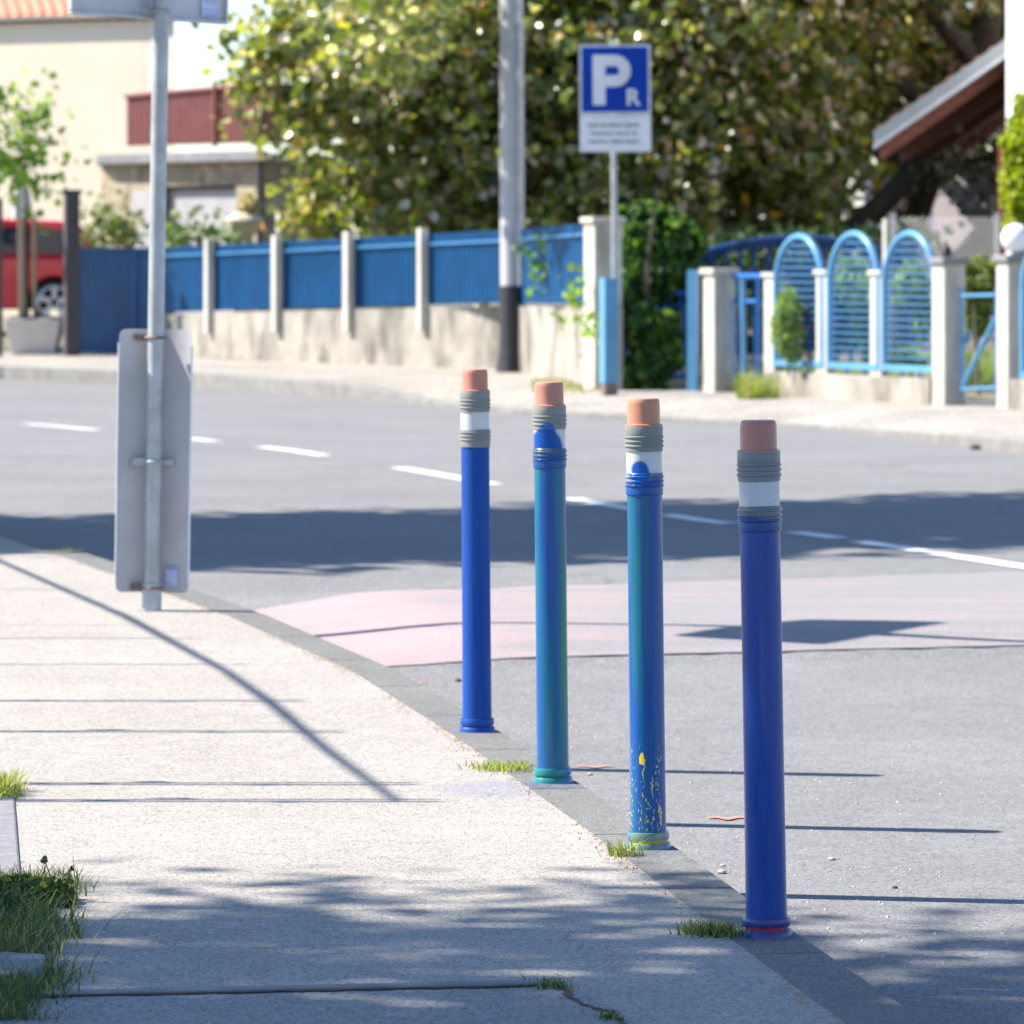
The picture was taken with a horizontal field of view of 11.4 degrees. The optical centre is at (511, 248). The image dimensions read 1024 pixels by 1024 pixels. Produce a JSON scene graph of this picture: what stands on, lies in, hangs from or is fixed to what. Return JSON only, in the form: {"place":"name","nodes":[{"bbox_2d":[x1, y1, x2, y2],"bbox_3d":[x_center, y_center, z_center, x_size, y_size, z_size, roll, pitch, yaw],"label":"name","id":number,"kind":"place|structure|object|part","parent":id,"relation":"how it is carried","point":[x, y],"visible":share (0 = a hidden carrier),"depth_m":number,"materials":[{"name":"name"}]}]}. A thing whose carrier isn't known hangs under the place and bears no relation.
{"place":"outdoors","nodes":[
{"label":"outdoors","id":0,"kind":"place"},
{"bbox_2d":[0,198,2,356],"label":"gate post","id":1,"kind":"object","parent":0,"point":[1,277],"visible":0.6,"depth_m":62.93,"materials":[{"name":"grey wood"}]},
{"bbox_2d":[7,167,32,218],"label":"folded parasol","id":2,"kind":"object","parent":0,"point":[14,213],"visible":0.36,"depth_m":68.90,"materials":[{"name":"white fabric"}]},
{"bbox_2d":[0,537,844,1023],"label":"pavement","id":3,"kind":"structure","parent":0,"point":[210,799],"depth_m":11.62,"materials":[{"name":"concrete"}]},
{"bbox_2d":[0,793,19,874],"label":"garden edging","id":4,"kind":"object","parent":3,"relation":"on","point":[9,851],"visible":0.45,"depth_m":11.55,"materials":[{"name":"grey concrete"}]},
{"bbox_2d":[0,764,33,799],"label":"weed tuft","id":5,"kind":"object","parent":3,"relation":"on","point":[10,786],"visible":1,"depth_m":12.46,"materials":[{"name":"green plant"}]},
{"bbox_2d":[0,952,46,979],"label":"flat stone","id":6,"kind":"object","parent":3,"relation":"on","point":[15,960],"visible":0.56,"depth_m":9.36,"materials":[{"name":"grey stone"}]},
{"bbox_2d":[0,854,79,914],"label":"leafy weed","id":7,"kind":"object","parent":3,"relation":"on","point":[30,882],"visible":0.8,"depth_m":10.39,"materials":[{"name":"green plant"}]},
{"bbox_2d":[0,860,126,1021],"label":"verge grass","id":8,"kind":"structure","parent":3,"relation":"on","point":[25,927],"depth_m":9.66,"materials":[{"name":"green plant"}]},
{"bbox_2d":[142,0,168,610],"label":"sign post","id":9,"kind":"object","parent":3,"relation":"on","point":[151,600],"visible":0.84,"depth_m":18.80,"materials":[{"name":"metal"}]},
{"bbox_2d":[67,0,228,24],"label":"traffic sign","id":10,"kind":"object","parent":9,"relation":"attached to","point":[206,11],"visible":1,"depth_m":18.85,"materials":[{"name":"metal"}]},
{"bbox_2d":[114,329,192,592],"bbox_3d":[-1.318,0.783,18.838,0.274,0.970,0.100,1,0,0],"label":"marker plate","id":11,"kind":"object","parent":9,"relation":"attached to","point":[132,461],"visible":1,"depth_m":18.86,"materials":[{"name":"metal"}]},
{"bbox_2d":[5,979,553,994],"bbox_3d":[-0.588,1.338,9.155,1.345,0.030,0.040,0,0,-9],"label":"edging strip","id":12,"kind":"object","parent":3,"relation":"on","point":[284,987],"visible":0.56,"depth_m":9.18,"materials":[{"name":"concrete"}]},
{"bbox_2d":[0,985,624,1023],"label":"pavement patch","id":13,"kind":"object","parent":3,"relation":"on","point":[500,1005],"visible":1,"depth_m":8.96,"materials":[{"name":"concrete"}]},
{"bbox_2d":[29,984,555,996],"bbox_3d":[-0.584,1.327,9.124,1.348,0.001,0.030,0,0,-9],"label":"pavement seam","id":14,"kind":"object","parent":13,"relation":"on","point":[289,990],"visible":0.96,"depth_m":9.15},
{"bbox_2d":[556,986,626,1023],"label":"pavement crack","id":15,"kind":"object","parent":13,"relation":"on","point":[567,992],"visible":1,"depth_m":9.02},
{"bbox_2d":[593,1006,630,1021],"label":"weed tuft","id":16,"kind":"object","parent":13,"relation":"on","point":[610,1015],"visible":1,"depth_m":8.83,"materials":[{"name":"green plant"}]},
{"bbox_2d":[0,536,843,1023],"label":"grit","id":17,"kind":"object","parent":3,"relation":"on","point":[800,994],"visible":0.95,"depth_m":12.74,"materials":[{"name":"grey gravel"}]},
{"bbox_2d":[453,757,535,773],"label":"weed tuft","id":18,"kind":"object","parent":3,"relation":"on","point":[502,766],"visible":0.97,"depth_m":13.07,"materials":[{"name":"green plant"}]},
{"bbox_2d":[519,972,579,991],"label":"weed tuft","id":19,"kind":"object","parent":3,"relation":"on","point":[559,982],"visible":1,"depth_m":9.21,"materials":[{"name":"green plant"}]},
{"bbox_2d":[669,916,751,939],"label":"weed tuft","id":20,"kind":"object","parent":3,"relation":"on","point":[717,929],"visible":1,"depth_m":9.94,"materials":[{"name":"green plant"}]},
{"bbox_2d":[0,0,996,253],"label":"sky","id":21,"kind":"structure","parent":0,"point":[190,56],"materials":[{"name":"white"}]},
{"bbox_2d":[3,255,996,401],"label":"yard","id":22,"kind":"structure","parent":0,"point":[987,395],"depth_m":56.65,"materials":[{"name":"grey concrete"}]},
{"bbox_2d":[3,219,112,317],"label":"parked car","id":23,"kind":"object","parent":22,"relation":"on","point":[49,272],"visible":0.34,"depth_m":72.23,"materials":[{"name":"red paint"}]},
{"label":"side window","id":24,"kind":"part","parent":23,"relation":"part of","materials":[{"name":"black glass"}]},
{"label":"side window","id":25,"kind":"part","parent":23,"relation":"part of","materials":[{"name":"grey glass"}]},
{"bbox_2d":[0,0,173,316],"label":"cream house","id":26,"kind":"structure","parent":22,"relation":"on","point":[101,66],"depth_m":79.14,"materials":[{"name":"paint"}]},
{"bbox_2d":[62,187,148,247],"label":"rose bush","id":27,"kind":"object","parent":22,"relation":"on","point":[111,227],"visible":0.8,"depth_m":67.86,"materials":[{"name":"green plant"}]},
{"bbox_2d":[80,248,148,352],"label":"sheet gate","id":28,"kind":"structure","parent":22,"relation":"on","point":[114,283],"depth_m":65.50,"materials":[{"name":"blue metal"}]},
{"bbox_2d":[142,203,251,247],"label":"bush","id":29,"kind":"object","parent":22,"relation":"on","point":[209,231],"visible":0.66,"depth_m":66.94,"materials":[{"name":"green plant"}]},
{"bbox_2d":[96,150,340,314],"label":"garage","id":30,"kind":"structure","parent":22,"relation":"on","point":[210,182],"depth_m":76.50,"materials":[{"name":"paint"}]},
{"bbox_2d":[132,191,149,247],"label":"side door","id":31,"kind":"structure","parent":30,"relation":"in","point":[140,199],"depth_m":77.65,"materials":[{"name":"white paint"}]},
{"bbox_2d":[124,81,318,146],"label":"balcony","id":32,"kind":"structure","parent":30,"relation":"on","point":[190,111],"depth_m":76.27,"materials":[{"name":"brown metal"}]},
{"bbox_2d":[226,191,262,311],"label":"stone urn","id":33,"kind":"object","parent":22,"relation":"on","point":[248,206],"visible":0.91,"depth_m":67.87,"materials":[{"name":"beige stone"}]},
{"bbox_2d":[164,306,622,389],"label":"retaining wall","id":34,"kind":"structure","parent":22,"relation":"on","point":[459,337],"depth_m":57.96,"materials":[{"name":"beige concrete"}]},
{"bbox_2d":[164,214,583,333],"bbox_3d":[-1.184,0.310,56.978,1.361,1.454,15.390,0,0,-19],"label":"sheet fence","id":35,"kind":"object","parent":34,"relation":"on","point":[422,270],"visible":0.88,"depth_m":58.79,"materials":[{"name":"blue metal"}]},
{"bbox_2d":[511,219,547,300],"bbox_3d":[0.431,0.127,52.948,0.879,0.867,0.679,0,0,0],"label":"climbing plant","id":36,"kind":"object","parent":35,"relation":"attached to","point":[538,264],"visible":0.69,"depth_m":52.96,"materials":[{"name":"green plant"}]},
{"bbox_2d":[541,262,598,357],"bbox_3d":[0.646,0.550,48.726,0.746,1.028,2.255,0,0,0],"label":"wall weed","id":37,"kind":"object","parent":34,"relation":"attached to","point":[571,298],"depth_m":48.20,"materials":[{"name":"green plant"}]},
{"bbox_2d":[177,0,1005,323],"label":"broadleaf tree","id":38,"kind":"object","parent":22,"relation":"on","point":[775,110],"visible":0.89,"depth_m":60.69,"materials":[{"name":"green plant"}]},
{"bbox_2d":[623,290,686,378],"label":"garden gate","id":39,"kind":"structure","parent":22,"relation":"on","point":[680,305],"depth_m":48.99,"materials":[{"name":"blue metal"}]},
{"bbox_2d":[725,364,786,399],"bbox_3d":[2.298,1.223,47.516,0.656,0.240,4.889,0,0,3],"label":"grass patch","id":40,"kind":"object","parent":22,"relation":"on","point":[748,387],"visible":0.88,"depth_m":45.39,"materials":[{"name":"green plant"}]},
{"bbox_2d":[577,213,953,355],"bbox_3d":[2.902,0.626,57.992,4.865,2.048,2.570,0,0,0],"label":"hedge","id":41,"kind":"object","parent":22,"relation":"on","point":[875,233],"visible":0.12,"depth_m":57.70,"materials":[{"name":"green plant"}]},
{"bbox_2d":[683,235,907,363],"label":"arched gate","id":42,"kind":"structure","parent":22,"relation":"on","point":[753,242],"depth_m":54.99,"materials":[{"name":"blue metal"}]},
{"bbox_2d":[782,357,931,376],"bbox_3d":[3.606,1.253,52.907,1.975,0.180,5.440,0,0,4],"label":"grass patch","id":43,"kind":"object","parent":22,"relation":"on","point":[853,372],"visible":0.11,"depth_m":51.27,"materials":[{"name":"green plant"}]},
{"bbox_2d":[883,219,891,352],"bbox_3d":[3.812,0.533,52.000,0.075,1.660,0.075,0,0,-23],"label":"concrete post","id":44,"kind":"object","parent":22,"relation":"on","point":[887,232],"visible":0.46,"depth_m":51.97,"materials":[{"name":"grey concrete"}]},
{"bbox_2d":[889,260,931,376],"bbox_3d":[3.598,0.684,46.275,0.483,1.183,1.056,0,0,10],"label":"garden bush","id":45,"kind":"object","parent":22,"relation":"on","point":[913,315],"visible":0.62,"depth_m":46.51,"materials":[{"name":"green plant"}]},
{"bbox_2d":[863,163,996,320],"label":"lilac house","id":46,"kind":"structure","parent":22,"relation":"on","point":[945,210],"depth_m":65.53,"materials":[{"name":"paint"}]},
{"bbox_2d":[891,213,998,353],"bbox_3d":[4.740,0.475,56.024,1.187,1.722,0.062,0,0,0],"label":"wire fence","id":47,"kind":"object","parent":22,"relation":"on","point":[894,227],"visible":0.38,"depth_m":56.00,"materials":[{"name":"grey metal"}]},
{"bbox_2d":[908,125,996,227],"bbox_3d":[5.335,-0.773,60.069,1.378,1.341,0.820,0,0,0],"label":"tree","id":48,"kind":"object","parent":22,"relation":"on","point":[955,172],"visible":0.94,"depth_m":60.01,"materials":[{"name":"green plant"}]},
{"bbox_2d":[965,345,993,390],"bbox_3d":[4.553,1.163,50.060,0.742,0.360,6.916,0,0,5],"label":"grass patch","id":49,"kind":"object","parent":22,"relation":"on","point":[986,362],"visible":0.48,"depth_m":47.27,"materials":[{"name":"green plant"}]},
{"bbox_2d":[965,253,996,394],"bbox_3d":[4.286,0.684,46.706,0.621,1.276,1.447,0,0,0],"label":"garden bush","id":50,"kind":"object","parent":22,"relation":"on","point":[979,311],"visible":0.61,"depth_m":46.91,"materials":[{"name":"green plant"}]},
{"bbox_2d":[996,91,1023,254],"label":"thuja","id":51,"kind":"object","parent":22,"relation":"on","point":[1011,188],"visible":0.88,"depth_m":49.90,"materials":[{"name":"green plant"}]},
{"bbox_2d":[1006,0,1023,254],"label":"white house","id":52,"kind":"structure","parent":22,"relation":"on","point":[1014,46],"depth_m":56.88,"materials":[{"name":"white paint"}]},
{"bbox_2d":[0,379,1023,1023],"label":"road","id":53,"kind":"structure","parent":0,"point":[348,511],"depth_m":22.77,"materials":[{"name":"grey asphalt"}]},
{"bbox_2d":[0,526,927,1023],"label":"kerb","id":54,"kind":"structure","parent":53,"relation":"on","point":[844,994],"depth_m":11.69,"materials":[{"name":"concrete"}]},
{"bbox_2d":[49,547,88,553],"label":"weed tuft","id":55,"kind":"object","parent":54,"relation":"on","point":[70,551],"visible":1,"depth_m":22.46,"materials":[{"name":"green plant"}]},
{"bbox_2d":[459,369,494,732],"bbox_3d":[-0.100,0.833,14.120,0.100,1.000,0.100,0,0,0],"label":"bollard","id":56,"kind":"object","parent":54,"relation":"on","point":[475,431],"visible":1,"depth_m":14.09,"materials":[{"name":"blue metal"}]},
{"bbox_2d":[532,381,572,783],"bbox_3d":[0.097,0.833,12.780,0.100,1.000,0.100,-1,0,0],"label":"bollard","id":57,"kind":"object","parent":54,"relation":"on","point":[549,424],"visible":1,"depth_m":12.75,"materials":[{"name":"blue metal"}]},
{"bbox_2d":[597,836,651,858],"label":"weed tuft","id":58,"kind":"object","parent":54,"relation":"on","point":[621,851],"visible":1,"depth_m":11.22,"materials":[{"name":"green plant"}]},
{"bbox_2d":[624,398,670,849],"bbox_3d":[0.298,0.833,11.380,0.100,1.000,0.100,-1,0,0],"label":"bollard","id":59,"kind":"object","parent":54,"relation":"on","point":[644,446],"visible":0.99,"depth_m":11.35,"materials":[{"name":"blue metal"}]},
{"bbox_2d":[736,420,791,938],"bbox_3d":[0.486,0.833,9.930,0.100,1.000,0.100,-1,0,0],"label":"bollard","id":60,"kind":"object","parent":54,"relation":"on","point":[759,520],"visible":1,"depth_m":9.90,"materials":[{"name":"blue metal"}]},
{"bbox_2d":[0,365,1023,453],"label":"kerb","id":61,"kind":"structure","parent":53,"relation":"on","point":[337,389],"depth_m":50.02,"materials":[{"name":"concrete"}]},
{"bbox_2d":[423,583,612,589],"bbox_3d":[0.030,1.405,21.279,0.828,0.012,0.112,0,0,-18],"label":"road seam","id":62,"kind":"object","parent":53,"relation":"on","point":[518,586],"visible":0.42,"depth_m":21.27,"materials":[{"name":"grey asphalt"}]},
{"bbox_2d":[26,424,1023,567],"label":"lane marking","id":63,"kind":"object","parent":53,"relation":"on","point":[959,556],"visible":0.84,"depth_m":26.88,"materials":[{"name":"paint"}]},
{"bbox_2d":[578,765,611,766],"bbox_3d":[0.230,1.429,14.130,0.106,0.001,0.066,0,0,0],"label":"road paint mark","id":64,"kind":"object","parent":53,"relation":"on","point":[595,766],"visible":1,"depth_m":14.15,"materials":[{"name":"white paint"}]},
{"bbox_2d":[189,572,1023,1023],"bbox_3d":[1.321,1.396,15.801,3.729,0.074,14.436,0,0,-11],"label":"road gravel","id":65,"kind":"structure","parent":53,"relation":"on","point":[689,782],"depth_m":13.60,"materials":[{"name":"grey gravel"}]},
{"bbox_2d":[253,571,1023,665],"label":"crossing paint","id":66,"kind":"object","parent":53,"relation":"on","point":[400,627],"visible":0.75,"depth_m":19.00,"materials":[{"name":"pink paint"}]},
{"bbox_2d":[717,869,726,873],"bbox_3d":[0.481,1.429,11.736,0.022,0.009,0.022,0,0,23],"label":"pebble","id":67,"kind":"object","parent":53,"relation":"on","point":[721,871],"visible":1,"depth_m":11.73,"materials":[{"name":"grey stone"}]},
{"bbox_2d":[708,816,743,819],"bbox_3d":[0.541,1.429,12.848,0.100,0.001,0.080,0,0,0],"label":"road paint mark","id":68,"kind":"object","parent":53,"relation":"on","point":[727,818],"visible":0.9,"depth_m":12.85,"materials":[{"name":"paint"}]},
{"bbox_2d":[969,445,981,449],"bbox_3d":[3.317,1.422,36.650,0.083,0.034,0.083,0,0,-22],"label":"pebble","id":69,"kind":"object","parent":53,"relation":"on","point":[975,447],"visible":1,"depth_m":36.62,"materials":[{"name":"grey stone"}]},
{"bbox_2d":[0,350,1023,437],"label":"pavement","id":70,"kind":"structure","parent":0,"point":[983,418],"depth_m":46.03,"materials":[{"name":"grey concrete"}]},
{"bbox_2d":[0,92,7,113],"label":"street tree","id":71,"kind":"object","parent":70,"relation":"on","point":[3,97],"visible":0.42,"depth_m":65.39,"materials":[{"name":"green plant"}]},
{"bbox_2d":[4,316,62,354],"bbox_3d":[-6.011,1.096,64.500,0.712,0.474,0.712,0,0,0],"label":"planter","id":72,"kind":"object","parent":70,"relation":"on","point":[37,335],"visible":0.92,"depth_m":64.19,"materials":[{"name":"concrete"}]},
{"bbox_2d":[0,67,91,316],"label":"sapling","id":73,"kind":"object","parent":72,"relation":"in","point":[9,166],"visible":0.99,"depth_m":64.41,"materials":[{"name":"green plant"}]},
{"bbox_2d":[61,190,81,355],"bbox_3d":[-5.470,0.316,63.600,0.220,2.085,0.220,0,0,-15],"label":"gate post","id":74,"kind":"object","parent":70,"relation":"on","point":[71,272],"visible":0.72,"depth_m":63.52,"materials":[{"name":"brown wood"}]},
{"bbox_2d":[496,0,525,372],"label":"power pole","id":75,"kind":"object","parent":70,"relation":"on","point":[511,151],"visible":0.89,"depth_m":54.98,"materials":[{"name":"metal"}]},
{"bbox_2d":[531,376,598,392],"bbox_3d":[0.548,1.313,49.735,0.766,0.060,4.273,0,0,0],"label":"grass patch","id":76,"kind":"object","parent":70,"relation":"on","point":[575,386],"visible":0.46,"depth_m":49.27,"materials":[{"name":"plant"}]},
{"bbox_2d":[580,217,625,389],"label":"pillar","id":77,"kind":"structure","parent":70,"relation":"on","point":[597,250],"depth_m":48.10,"materials":[{"name":"concrete"}]},
{"bbox_2d":[599,278,617,394],"bbox_3d":[0.885,0.808,46.850,0.130,1.070,0.150,0,0,-18],"label":"gate post","id":78,"kind":"object","parent":70,"relation":"on","point":[608,334],"visible":1,"depth_m":46.78,"materials":[{"name":"blue metal"}]},
{"bbox_2d":[579,40,650,392],"bbox_3d":[0.955,-0.291,47.089,0.654,3.248,0.074,0,0,0],"label":"parking sign","id":79,"kind":"object","parent":70,"relation":"on","point":[614,79],"visible":1,"depth_m":47.06,"materials":[{"name":"metal"}]},
{"bbox_2d":[617,188,709,390],"bbox_3d":[1.355,0.425,48.925,0.879,1.987,2.039,0,0,9],"label":"ivy bush","id":80,"kind":"object","parent":70,"relation":"on","point":[664,247],"visible":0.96,"depth_m":48.67,"materials":[{"name":"green plant"}]},
{"bbox_2d":[687,270,698,391],"bbox_3d":[1.689,0.773,47.700,0.092,1.140,0.090,0,0,20],"label":"gate post","id":81,"kind":"object","parent":70,"relation":"on","point":[692,330],"visible":1,"depth_m":47.66,"materials":[{"name":"blue metal"}]},
{"bbox_2d":[699,268,739,391],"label":"pillar","id":82,"kind":"structure","parent":70,"relation":"on","point":[719,290],"depth_m":47.45,"materials":[{"name":"concrete"}]},
{"bbox_2d":[731,273,763,379],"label":"garden gate","id":83,"kind":"structure","parent":82,"relation":"attached to","point":[742,302],"depth_m":47.09,"materials":[{"name":"blue metal"}]},
{"bbox_2d":[761,273,784,370],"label":"pillar","id":84,"kind":"structure","parent":70,"relation":"on","point":[768,312],"depth_m":46.41,"materials":[{"name":"concrete"}]},
{"bbox_2d":[764,371,931,404],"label":"wall","id":85,"kind":"structure","parent":70,"relation":"on","point":[890,389],"depth_m":44.83,"materials":[{"name":"beige concrete"}]},
{"bbox_2d":[766,284,808,375],"bbox_3d":[2.455,0.734,45.750,0.328,0.830,0.279,0,0,-34],"label":"garden bush","id":86,"kind":"object","parent":85,"relation":"on","point":[786,319],"visible":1,"depth_m":45.71,"materials":[{"name":"green plant"}]},
{"bbox_2d":[772,233,824,372],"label":"arch panel","id":87,"kind":"structure","parent":85,"relation":"on","point":[783,251],"depth_m":45.79,"materials":[{"name":"blue metal"}]},
{"bbox_2d":[813,270,837,373],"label":"pillar","id":88,"kind":"structure","parent":85,"relation":"on","point":[824,369],"depth_m":45.45,"materials":[{"name":"concrete"}]},
{"bbox_2d":[826,230,880,375],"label":"arch panel","id":89,"kind":"structure","parent":85,"relation":"on","point":[832,265],"depth_m":45.00,"materials":[{"name":"blue metal"}]},
{"bbox_2d":[867,270,891,375],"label":"pillar","id":90,"kind":"structure","parent":85,"relation":"on","point":[872,274],"depth_m":44.59,"materials":[{"name":"concrete"}]},
{"bbox_2d":[834,254,869,374],"bbox_3d":[3.140,0.613,46.504,0.452,1.134,2.232,0,0,0],"label":"garden bush","id":91,"kind":"object","parent":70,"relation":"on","point":[856,291],"visible":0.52,"depth_m":45.66,"materials":[{"name":"green plant"}]},
{"bbox_2d":[928,257,969,405],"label":"pillar","id":92,"kind":"structure","parent":70,"relation":"on","point":[948,277],"depth_m":43.45,"materials":[{"name":"grey concrete"}]},
{"bbox_2d":[941,245,951,256],"bbox_3d":[3.695,0.023,43.544,0.100,0.100,0.095,0,0,0],"label":"pillar light","id":93,"kind":"object","parent":92,"relation":"on","point":[946,250],"visible":1,"depth_m":43.51,"materials":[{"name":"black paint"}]},
{"bbox_2d":[958,287,996,396],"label":"garden gate","id":94,"kind":"structure","parent":92,"relation":"attached to","point":[965,340],"depth_m":43.22,"materials":[{"name":"blue metal"}]},
{"bbox_2d":[992,255,1023,407],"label":"pillar","id":95,"kind":"structure","parent":70,"relation":"on","point":[1009,268],"depth_m":42.65,"materials":[{"name":"grey concrete"}]},
{"bbox_2d":[1001,224,1023,254],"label":"globe lamp","id":96,"kind":"object","parent":95,"relation":"on","point":[1012,238],"visible":1,"depth_m":42.65,"materials":[{"name":"white glass"}]},
{"bbox_2d":[1010,379,1023,409],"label":"wall","id":97,"kind":"structure","parent":70,"relation":"on","point":[1016,394],"depth_m":42.28,"materials":[{"name":"beige concrete"}]},
{"bbox_2d":[1019,261,1023,377],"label":"arch panel","id":98,"kind":"structure","parent":97,"relation":"on","point":[1021,373],"depth_m":41.74,"materials":[{"name":"blue metal"}]},
{"bbox_2d":[881,230,934,377],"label":"arch panel","id":99,"kind":"structure","parent":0,"point":[889,258],"depth_m":44.12,"materials":[{"name":"blue metal"}]},
{"bbox_2d":[873,37,1005,254],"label":"porch roof","id":100,"kind":"structure","parent":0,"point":[970,98],"depth_m":58.60,"materials":[{"name":"brown wood"}]}
]}

